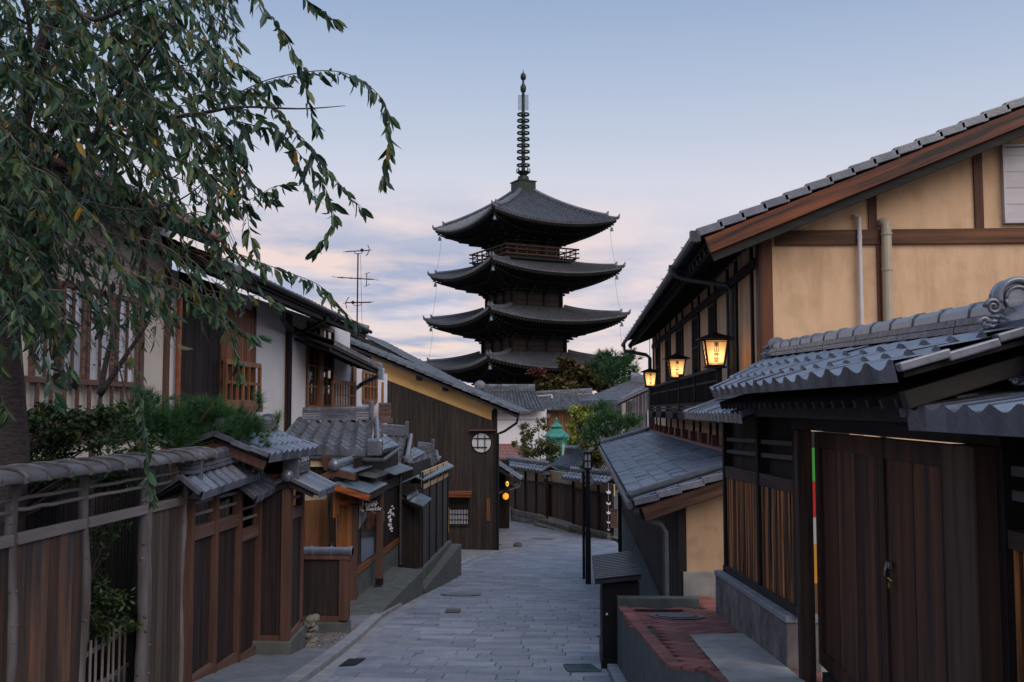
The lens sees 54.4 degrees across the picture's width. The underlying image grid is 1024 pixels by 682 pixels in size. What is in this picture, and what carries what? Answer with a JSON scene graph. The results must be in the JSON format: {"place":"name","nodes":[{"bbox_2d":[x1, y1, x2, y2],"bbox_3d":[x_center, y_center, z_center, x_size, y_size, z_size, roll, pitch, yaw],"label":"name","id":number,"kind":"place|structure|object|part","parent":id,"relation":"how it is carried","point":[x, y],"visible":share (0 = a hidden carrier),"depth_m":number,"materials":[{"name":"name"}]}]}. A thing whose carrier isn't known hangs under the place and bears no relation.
{"place":"outdoors","nodes":[
{"label":"outdoors","id":0,"kind":"place"},
{"bbox_2d":[0,0,401,535],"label":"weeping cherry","id":1,"kind":"object","parent":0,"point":[31,297],"visible":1,"depth_m":5.66,"materials":[{"name":"green plant"}]},
{"bbox_2d":[97,605,370,681],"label":"pavement","id":2,"kind":"structure","parent":0,"point":[265,668],"depth_m":10.51,"materials":[{"name":"grey stone"}]},
{"bbox_2d":[86,614,136,681],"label":"bamboo gate","id":3,"kind":"structure","parent":2,"relation":"on","point":[128,672],"depth_m":8.83,"materials":[{"name":"brown wood"}]},
{"bbox_2d":[88,520,143,646],"bbox_3d":[-3.602,2.287,8.303,0.532,1.598,1.004,-3,-5,40],"label":"garden shrub","id":4,"kind":"object","parent":2,"relation":"on","point":[103,601],"visible":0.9,"depth_m":8.45,"materials":[{"name":"green plant"}]},
{"bbox_2d":[81,269,184,681],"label":"slender tree","id":5,"kind":"object","parent":2,"relation":"on","point":[103,385],"visible":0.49,"depth_m":9.41,"materials":[{"name":"brown plant"}]},
{"bbox_2d":[155,446,277,681],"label":"panel fence","id":6,"kind":"object","parent":2,"relation":"on","point":[221,596],"visible":0.77,"depth_m":10.22,"materials":[{"name":"brown wood"}]},
{"bbox_2d":[252,456,336,654],"bbox_3d":[-2.663,2.597,11.809,0.956,2.474,0.893,0,-4,4],"label":"corner fence","id":7,"kind":"object","parent":2,"relation":"on","point":[281,629],"visible":0.8,"depth_m":11.56,"materials":[{"name":"brown wood"}]},
{"bbox_2d":[305,642,316,646],"bbox_3d":[-2.463,3.715,12.164,0.167,0.119,0.249,0,-4,4],"label":"edging stone","id":8,"kind":"object","parent":2,"relation":"on","point":[310,645],"visible":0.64,"depth_m":12.10,"materials":[{"name":"beige stone"}]},
{"bbox_2d":[305,636,317,643],"bbox_3d":[-2.462,3.657,12.193,0.178,0.118,0.263,0,-4,4],"label":"edging stone","id":9,"kind":"object","parent":8,"relation":"on","point":[313,640],"visible":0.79,"depth_m":12.13,"materials":[{"name":"beige stone"}]},
{"bbox_2d":[305,631,315,639],"bbox_3d":[-2.477,3.595,12.168,0.157,0.114,0.279,-1,-4,17],"label":"edging stone","id":10,"kind":"object","parent":9,"relation":"on","point":[308,635],"visible":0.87,"depth_m":12.10,"materials":[{"name":"beige stone"}]},
{"bbox_2d":[308,625,318,632],"bbox_3d":[-2.435,3.531,12.205,0.127,0.097,0.254,1,-4,-8],"label":"edging stone","id":11,"kind":"object","parent":10,"relation":"on","point":[315,629],"visible":0.86,"depth_m":12.15,"materials":[{"name":"grey stone"}]},
{"bbox_2d":[303,621,318,627],"bbox_3d":[-2.472,3.452,12.195,0.168,0.095,0.260,0,-4,4],"label":"edging stone","id":12,"kind":"object","parent":11,"relation":"on","point":[307,624],"visible":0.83,"depth_m":12.10,"materials":[{"name":"grey stone"}]},
{"bbox_2d":[302,546,353,633],"bbox_3d":[-2.680,3.516,13.625,1.020,1.419,0.224,0,-4,4],"label":"board fence","id":13,"kind":"object","parent":2,"relation":"on","point":[326,569],"visible":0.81,"depth_m":13.56,"materials":[{"name":"brown wood"}]},
{"bbox_2d":[311,624,358,647],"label":"gravel","id":14,"kind":"structure","parent":2,"relation":"on","point":[322,641],"depth_m":12.83,"materials":[{"name":"grey gravel"}]},
{"bbox_2d":[350,566,422,614],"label":"shop ramp","id":15,"kind":"structure","parent":2,"relation":"on","point":[402,585],"depth_m":18.16,"materials":[{"name":"concrete"}]},
{"bbox_2d":[305,614,319,622],"bbox_3d":[-2.446,3.406,12.197,0.165,0.105,0.263,0,-4,4],"label":"edging stone","id":16,"kind":"object","parent":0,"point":[312,618],"visible":0.99,"depth_m":12.17,"materials":[{"name":"grey stone"}]},
{"bbox_2d":[286,401,412,599],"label":"shop house","id":17,"kind":"structure","parent":0,"point":[357,460],"depth_m":18.28,"materials":[{"name":"wood"}]},
{"bbox_2d":[305,494,326,499],"bbox_3d":[-3.393,2.632,17.215,0.402,0.259,0.085,0,-4,4],"label":"cloth awning","id":18,"kind":"object","parent":17,"relation":"hanging from","point":[314,497],"visible":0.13,"depth_m":17.25,"materials":[{"name":"beige fabric"}]},
{"bbox_2d":[328,477,333,546],"bbox_3d":[-3.026,2.872,16.661,0.118,1.198,0.092,1,-4,-19],"label":"drain pipe","id":19,"kind":"object","parent":17,"relation":"attached to","point":[331,543],"visible":0.8,"depth_m":16.65,"materials":[{"name":"black metal"}]},
{"bbox_2d":[357,498,373,565],"bbox_3d":[-2.681,3.371,18.334,0.013,1.300,1.417,0,-4,4],"label":"shop window","id":20,"kind":"structure","parent":17,"relation":"in","point":[365,537],"depth_m":18.13,"materials":[{"name":"grey glass"}]},
{"bbox_2d":[363,496,380,511],"bbox_3d":[-2.485,2.824,17.650,0.334,0.403,0.038,0,-4,4],"label":"shop sign","id":21,"kind":"object","parent":17,"relation":"hanging from","point":[372,505],"visible":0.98,"depth_m":17.63,"materials":[{"name":"black paint"}]},
{"bbox_2d":[314,519,617,681],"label":"street paving","id":22,"kind":"structure","parent":0,"point":[509,624],"depth_m":15.03,"materials":[{"name":"stone"}]},
{"bbox_2d":[445,609,460,611],"bbox_3d":[-1.016,4.647,17.181,0.262,0.062,0.608,0,-4,0],"label":"valve cover","id":23,"kind":"object","parent":22,"relation":"on","point":[452,610],"visible":1,"depth_m":17.14,"materials":[{"name":"metal"}]},
{"bbox_2d":[441,592,480,595],"bbox_3d":[-1.046,5.188,20.423,0.851,0.085,0.851,0,-4,4],"label":"manhole cover","id":24,"kind":"object","parent":22,"relation":"on","point":[460,594],"visible":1,"depth_m":20.36,"materials":[{"name":"metal"}]},
{"bbox_2d":[513,542,521,546],"bbox_3d":[0.214,7.903,38.302,0.358,0.339,0.319,0,-4,4],"label":"boulder","id":25,"kind":"object","parent":22,"relation":"on","point":[517,544],"visible":0.56,"depth_m":38.23,"materials":[{"name":"grey stone"}]},
{"bbox_2d":[563,664,600,671],"bbox_3d":[0.758,3.556,10.832,0.357,0.072,0.485,0,-4,-3],"label":"drain grate","id":26,"kind":"object","parent":22,"relation":"on","point":[580,667],"visible":1,"depth_m":10.83,"materials":[{"name":"metal"}]},
{"bbox_2d":[580,471,593,578],"bbox_3d":[1.903,4.686,25.173,0.338,2.757,0.115,0,-4,4],"label":"sign pole","id":27,"kind":"object","parent":22,"relation":"on","point":[583,479],"visible":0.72,"depth_m":25.15,"materials":[{"name":"black metal"}]},
{"bbox_2d":[583,452,591,583],"bbox_3d":[1.806,4.245,23.669,0.210,3.208,0.210,0,-4,4],"label":"street lamp","id":28,"kind":"object","parent":22,"relation":"on","point":[587,461],"visible":0.98,"depth_m":23.62,"materials":[{"name":"black metal"}]},
{"bbox_2d":[461,545,517,560],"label":"pavement","id":29,"kind":"structure","parent":0,"point":[466,554],"depth_m":35.35,"materials":[{"name":"grey stone"}]},
{"bbox_2d":[0,0,1023,399],"label":"sky","id":30,"kind":"structure","parent":0,"point":[673,118],"materials":[{"name":"blue"}]},
{"bbox_2d":[478,418,642,554],"bbox_3d":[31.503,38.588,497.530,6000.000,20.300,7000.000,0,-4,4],"label":"ground","id":31,"kind":"structure","parent":0,"point":[615,507],"depth_m":71.47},
{"bbox_2d":[26,397,167,515],"bbox_3d":[-3.982,1.810,8.683,1.678,2.657,1.256,-1,-4,20],"label":"garden shrub","id":32,"kind":"object","parent":31,"relation":"on","point":[60,439],"visible":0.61,"depth_m":8.74,"materials":[{"name":"green plant"}]},
{"bbox_2d":[0,446,217,681],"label":"log fence","id":33,"kind":"object","parent":31,"relation":"on","point":[45,589],"visible":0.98,"depth_m":7.46,"materials":[{"name":"brown wood"}]},
{"bbox_2d":[4,129,225,459],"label":"townhouse","id":34,"kind":"structure","parent":31,"relation":"on","point":[153,367],"depth_m":13.38,"materials":[{"name":"paint"}]},
{"bbox_2d":[28,275,61,382],"bbox_3d":[-5.539,-0.136,11.817,0.056,1.270,0.602,0,-4,4],"label":"window","id":35,"kind":"structure","parent":34,"relation":"in","point":[32,371],"depth_m":11.76,"materials":[{"name":"white paper"}]},
{"bbox_2d":[59,281,86,378],"bbox_3d":[-5.498,-0.092,12.456,0.056,1.270,0.587,0,-4,4],"label":"window","id":36,"kind":"structure","parent":34,"relation":"in","point":[76,363],"depth_m":12.58,"materials":[{"name":"white paper"}]},
{"bbox_2d":[85,288,115,385],"bbox_3d":[-5.453,-0.043,13.172,0.056,1.270,0.731,0,-4,4],"label":"window","id":37,"kind":"structure","parent":34,"relation":"in","point":[94,374],"depth_m":13.08,"materials":[{"name":"white paper"}]},
{"bbox_2d":[113,294,139,386],"bbox_3d":[-5.404,0.011,13.955,0.056,1.270,0.689,0,-4,4],"label":"window","id":38,"kind":"structure","parent":34,"relation":"in","point":[127,376],"depth_m":13.94,"materials":[{"name":"white paper"}]},
{"bbox_2d":[25,453,249,681],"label":"brushwood screen","id":39,"kind":"object","parent":31,"relation":"on","point":[119,564],"visible":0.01,"depth_m":10.65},
{"bbox_2d":[98,381,285,668],"bbox_3d":[-3.432,1.943,10.521,2.121,3.086,1.506,1,-4,-13],"label":"pine tree","id":40,"kind":"object","parent":31,"relation":"on","point":[167,421],"visible":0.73,"depth_m":10.43,"materials":[{"name":"green plant"}]},
{"bbox_2d":[163,413,318,591],"bbox_3d":[-3.062,2.314,11.347,1.202,2.966,2.043,0,-4,4],"label":"gatehouse","id":41,"kind":"object","parent":31,"relation":"on","point":[288,446],"visible":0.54,"depth_m":10.86,"materials":[{"name":"tile"}]},
{"bbox_2d":[229,467,281,586],"bbox_3d":[-3.088,2.638,12.043,0.694,2.216,0.021,0,-4,4],"label":"door panel","id":42,"kind":"structure","parent":41,"relation":"in","point":[247,501],"depth_m":12.08,"materials":[{"name":"brown wood"}]},
{"bbox_2d":[152,231,371,518],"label":"townhouse","id":43,"kind":"structure","parent":31,"relation":"on","point":[288,373],"depth_m":19.95,"materials":[{"name":"white paint"}]},
{"bbox_2d":[222,304,262,411],"bbox_3d":[-5.042,0.344,18.560,0.200,1.962,2.027,0,-4,4],"label":"lattice window","id":44,"kind":"structure","parent":43,"relation":"in","point":[246,321],"depth_m":18.62,"materials":[{"name":"orange wood"}]},
{"bbox_2d":[306,321,334,406],"bbox_3d":[-4.722,0.647,24.627,0.066,2.069,2.552,0,-4,4],"label":"window","id":45,"kind":"structure","parent":43,"relation":"in","point":[319,366],"depth_m":24.36,"materials":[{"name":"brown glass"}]},
{"bbox_2d":[293,326,392,437],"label":"townhouse","id":46,"kind":"structure","parent":31,"relation":"on","point":[370,380],"depth_m":27.99,"materials":[{"name":"grey tile"}]},
{"bbox_2d":[332,246,378,338],"bbox_3d":[-4.404,-1.396,27.995,1.157,2.668,0.842,0,-4,4],"label":"tv antenna","id":47,"kind":"object","parent":46,"relation":"on","point":[357,278],"visible":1,"depth_m":27.99,"materials":[{"name":"black metal"}]},
{"bbox_2d":[362,370,377,403],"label":"window","id":48,"kind":"structure","parent":46,"relation":"in","point":[369,391],"depth_m":30.49,"materials":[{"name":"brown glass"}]},
{"bbox_2d":[281,547,523,681],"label":"kerb","id":49,"kind":"structure","parent":31,"relation":"on","point":[310,670],"depth_m":12.20,"materials":[{"name":"stone"}]},
{"bbox_2d":[380,421,430,568],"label":"outbuilding","id":50,"kind":"structure","parent":31,"relation":"on","point":[408,452],"depth_m":25.35,"materials":[{"name":"tile"}]},
{"bbox_2d":[350,333,463,382],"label":"house behind","id":51,"kind":"structure","parent":31,"relation":"on","point":[385,346],"depth_m":47.25,"materials":[{"name":"tile"}]},
{"bbox_2d":[409,439,440,470],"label":"outbuilding","id":52,"kind":"structure","parent":31,"relation":"on","point":[425,447],"depth_m":28.35,"materials":[{"name":"tile"}]},
{"bbox_2d":[350,336,530,549],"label":"gabled house","id":53,"kind":"structure","parent":31,"relation":"on","point":[455,419],"depth_m":36.57,"materials":[{"name":"black paint"}]},
{"bbox_2d":[449,497,469,525],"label":"grid window","id":54,"kind":"structure","parent":53,"relation":"in","point":[460,517],"depth_m":36.38,"materials":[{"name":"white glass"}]},
{"bbox_2d":[471,433,491,452],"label":"round window","id":55,"kind":"structure","parent":53,"relation":"in","point":[481,442],"depth_m":36.50,"materials":[{"name":"paper"}]},
{"bbox_2d":[499,459,522,527],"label":"entrance hood","id":56,"kind":"object","parent":53,"relation":"attached to","point":[505,469],"visible":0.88,"depth_m":49.14,"materials":[{"name":"tile"}]},
{"bbox_2d":[505,477,509,489],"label":"lantern","id":57,"kind":"object","parent":56,"relation":"attached to","point":[507,483],"depth_m":46.65,"materials":[{"name":"yellow"}]},
{"bbox_2d":[503,490,508,499],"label":"round lantern","id":58,"kind":"object","parent":57,"relation":"hanging from","point":[505,496],"visible":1,"depth_m":46.44,"materials":[{"name":"orange"}]},
{"bbox_2d":[423,544,460,593],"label":"wall","id":59,"kind":"structure","parent":31,"relation":"on","point":[446,568],"depth_m":23.60,"materials":[{"name":"concrete"}]},
{"bbox_2d":[397,461,453,578],"bbox_3d":[-2.524,4.605,23.537,1.958,3.255,5.217,0,-4,4],"label":"plank fence","id":60,"kind":"object","parent":59,"relation":"on","point":[426,543],"visible":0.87,"depth_m":22.11,"materials":[{"name":"black paint"}]},
{"bbox_2d":[474,380,546,459],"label":"storehouse","id":61,"kind":"structure","parent":31,"relation":"on","point":[525,396],"depth_m":70.92,"materials":[{"name":"paint"}]},
{"bbox_2d":[509,506,511,520],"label":"stone post","id":62,"kind":"object","parent":31,"relation":"on","point":[510,519],"visible":0.24,"depth_m":54.40,"materials":[{"name":"stone"}]},
{"bbox_2d":[419,70,632,471],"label":"pagoda","id":63,"kind":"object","parent":31,"relation":"on","point":[523,279],"visible":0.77,"depth_m":106.90,"materials":[{"name":"wood"}]},
{"bbox_2d":[506,456,558,523],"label":"boarded wall","id":64,"kind":"structure","parent":31,"relation":"on","point":[526,500],"depth_m":52.80,"materials":[{"name":"brown wood"}]},
{"bbox_2d":[511,417,561,462],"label":"garden shrub","id":65,"kind":"object","parent":31,"relation":"on","point":[550,449],"visible":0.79,"depth_m":56.17,"materials":[{"name":"green plant"}]},
{"bbox_2d":[534,470,571,531],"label":"recessed gate","id":66,"kind":"structure","parent":31,"relation":"on","point":[560,498],"depth_m":49.66,"materials":[{"name":"brown wood"}]},
{"bbox_2d":[549,484,571,521],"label":"gate door","id":67,"kind":"structure","parent":66,"relation":"in","point":[560,498],"depth_m":49.50,"materials":[{"name":"brown wood"}]},
{"bbox_2d":[541,417,571,471],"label":"copper lantern","id":68,"kind":"object","parent":31,"relation":"on","point":[558,433],"visible":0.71,"depth_m":59.32,"materials":[{"name":"teal metal"}]},
{"bbox_2d":[536,388,592,434],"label":"timber house","id":69,"kind":"structure","parent":31,"relation":"on","point":[554,404],"depth_m":76.30,"materials":[{"name":"tile"}]},
{"bbox_2d":[552,445,586,470],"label":"garden roof","id":70,"kind":"structure","parent":31,"relation":"on","point":[573,455],"depth_m":53.73,"materials":[{"name":"grey tile"}]},
{"bbox_2d":[525,356,629,472],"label":"maple tree","id":71,"kind":"object","parent":31,"relation":"on","point":[578,376],"visible":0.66,"depth_m":94.50,"materials":[{"name":"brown plant"}]},
{"bbox_2d":[565,404,595,445],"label":"garden tree","id":72,"kind":"object","parent":31,"relation":"on","point":[573,424],"visible":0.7,"depth_m":62.46,"materials":[{"name":"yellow plant"}]},
{"bbox_2d":[561,466,614,540],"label":"boarded wall","id":73,"kind":"structure","parent":31,"relation":"on","point":[603,478],"depth_m":44.79,"materials":[{"name":"brown wood"}]},
{"bbox_2d":[578,435,616,469],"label":"garden bush","id":74,"kind":"object","parent":31,"relation":"on","point":[597,460],"visible":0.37,"depth_m":46.40,"materials":[{"name":"green plant"}]},
{"bbox_2d":[574,398,644,483],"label":"pine tree","id":75,"kind":"object","parent":31,"relation":"on","point":[619,424],"visible":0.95,"depth_m":48.48,"materials":[{"name":"green plant"}]},
{"bbox_2d":[578,372,652,433],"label":"boarded house","id":76,"kind":"structure","parent":31,"relation":"on","point":[634,390],"depth_m":50.57,"materials":[{"name":"grey tile"}]},
{"bbox_2d":[587,347,644,489],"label":"pine tree","id":77,"kind":"object","parent":31,"relation":"on","point":[609,365],"visible":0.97,"depth_m":87.23,"materials":[{"name":"green plant"}]},
{"bbox_2d":[592,551,641,669],"bbox_3d":[1.193,3.161,11.447,0.518,1.322,1.220,0,-4,4],"label":"utility cabinet","id":78,"kind":"object","parent":31,"relation":"on","point":[617,573],"visible":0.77,"depth_m":10.94,"materials":[{"name":"black metal"}]},
{"bbox_3d":[1.196,3.091,10.894,0.370,0.726,0.049,0,-4,4],"label":"door","id":79,"kind":"part","parent":78,"relation":"part of","materials":[{"name":"black paint"}]},
{"bbox_2d":[607,550,626,681],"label":"kerb","id":80,"kind":"structure","parent":31,"relation":"on","point":[615,673],"depth_m":10.24,"materials":[{"name":"stone"}]},
{"bbox_2d":[618,492,621,551],"bbox_3d":[2.347,4.410,21.643,0.074,2.226,0.074,-2,-4,26],"label":"downpipe post","id":81,"kind":"object","parent":31,"relation":"on","point":[619,524],"visible":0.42,"depth_m":21.65,"materials":[{"name":"black metal"}]},
{"bbox_2d":[617,595,821,681],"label":"brick terrace","id":82,"kind":"structure","parent":31,"relation":"on","point":[697,638],"depth_m":8.18,"materials":[{"name":"brick"}]},
{"bbox_2d":[682,394,820,676],"bbox_3d":[2.013,1.609,8.485,0.706,2.520,3.660,0,-4,4],"label":"board fence","id":83,"kind":"object","parent":82,"relation":"on","point":[756,588],"visible":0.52,"depth_m":8.13,"materials":[{"name":"brown wood"}]},
{"bbox_2d":[811,430,847,613],"bbox_3d":[2.436,1.391,7.800,0.430,1.698,0.030,0,-4,4],"label":"banner","id":84,"kind":"object","parent":83,"relation":"attached to","point":[814,525],"visible":0.02,"depth_m":7.79,"materials":[{"name":"fabric"}]},
{"bbox_2d":[598,97,1023,600],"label":"townhouse","id":85,"kind":"structure","parent":31,"relation":"on","point":[933,222],"depth_m":12.33,"materials":[{"name":"tile"}]},
{"bbox_2d":[640,331,659,387],"bbox_3d":[3.496,0.458,25.247,0.468,1.435,0.468,0,-4,4],"label":"hanging lantern","id":86,"kind":"object","parent":85,"relation":"hanging from","point":[649,375],"visible":0.99,"depth_m":25.08,"materials":[{"name":"paper"}]},
{"bbox_2d":[656,345,658,407],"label":"window","id":87,"kind":"structure","parent":85,"relation":"in","point":[657,347],"depth_m":27.72,"materials":[{"name":"black glass"}]},
{"bbox_2d":[665,337,668,381],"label":"window","id":88,"kind":"structure","parent":85,"relation":"in","point":[667,339],"depth_m":24.92,"materials":[{"name":"black glass"}]},
{"bbox_2d":[663,303,689,379],"bbox_3d":[3.082,0.006,18.707,0.468,1.435,0.468,0,-4,4],"label":"hanging lantern","id":89,"kind":"object","parent":85,"relation":"hanging from","point":[676,362],"visible":0.98,"depth_m":18.54,"materials":[{"name":"paper"}]},
{"bbox_2d":[676,327,681,406],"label":"window","id":90,"kind":"structure","parent":85,"relation":"in","point":[679,332],"depth_m":21.95,"materials":[{"name":"black glass"}]},
{"bbox_2d":[692,314,697,406],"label":"window","id":91,"kind":"structure","parent":85,"relation":"in","point":[695,319],"depth_m":19.05,"materials":[{"name":"black glass"}]},
{"bbox_2d":[708,302,713,333],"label":"window","id":92,"kind":"structure","parent":85,"relation":"in","point":[710,308],"depth_m":16.76,"materials":[{"name":"black glass"}]},
{"bbox_2d":[695,263,734,367],"bbox_3d":[2.757,-0.349,13.566,0.468,1.435,0.468,0,-4,4],"label":"hanging lantern","id":93,"kind":"object","parent":85,"relation":"hanging from","point":[714,344],"visible":1,"depth_m":13.40,"materials":[{"name":"paper"}]},
{"bbox_2d":[727,286,735,377],"bbox_3d":[3.220,0.103,14.553,0.028,1.750,0.730,0,-4,4],"label":"window","id":94,"kind":"structure","parent":85,"relation":"in","point":[728,316],"depth_m":14.85,"materials":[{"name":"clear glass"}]},
{"bbox_2d":[709,276,1023,681],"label":"roofed gate","id":95,"kind":"structure","parent":31,"relation":"on","point":[908,574],"depth_m":4.59,"materials":[{"name":"tile"}]},
{"bbox_2d":[814,432,882,681],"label":"gate door","id":96,"kind":"structure","parent":95,"relation":"in","point":[846,465],"depth_m":5.72,"materials":[{"name":"brown wood"}]},
{"bbox_2d":[877,438,949,681],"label":"gate door","id":97,"kind":"structure","parent":95,"relation":"in","point":[915,648],"depth_m":4.63,"materials":[{"name":"brown wood"}]},
{"bbox_2d":[899,354,1023,681],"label":"board fence","id":98,"kind":"object","parent":31,"relation":"on","point":[995,411],"visible":0.95,"depth_m":3.43,"materials":[{"name":"brown wood"}]},
{"bbox_2d":[821,666,827,676],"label":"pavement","id":99,"kind":"structure","parent":0,"point":[823,669],"depth_m":10.64,"materials":[{"name":"grey stone"}]},
{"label":"street bed","id":100,"kind":"structure","parent":0,"visible":0},
{"bbox_2d":[306,555,491,681],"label":"gutter","id":101,"kind":"object","parent":100,"relation":"on","point":[327,672],"visible":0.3,"depth_m":13.00,"materials":[{"name":"stone"}]},
{"bbox_2d":[339,658,364,665],"bbox_3d":[-1.793,3.597,11.162,0.187,0.070,0.671,0,-4,4],"label":"gutter inlet","id":102,"kind":"object","parent":101,"relation":"on","point":[353,661],"visible":1,"depth_m":11.18,"materials":[{"name":"black paint"}]},
{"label":"kerb","id":103,"kind":"structure","parent":0,"visible":0},
{"bbox_2d":[610,509,617,527],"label":"notice box","id":104,"kind":"object","parent":103,"relation":"on","point":[613,518],"visible":1,"depth_m":42.58,"materials":[{"name":"brown wood"}]}
]}

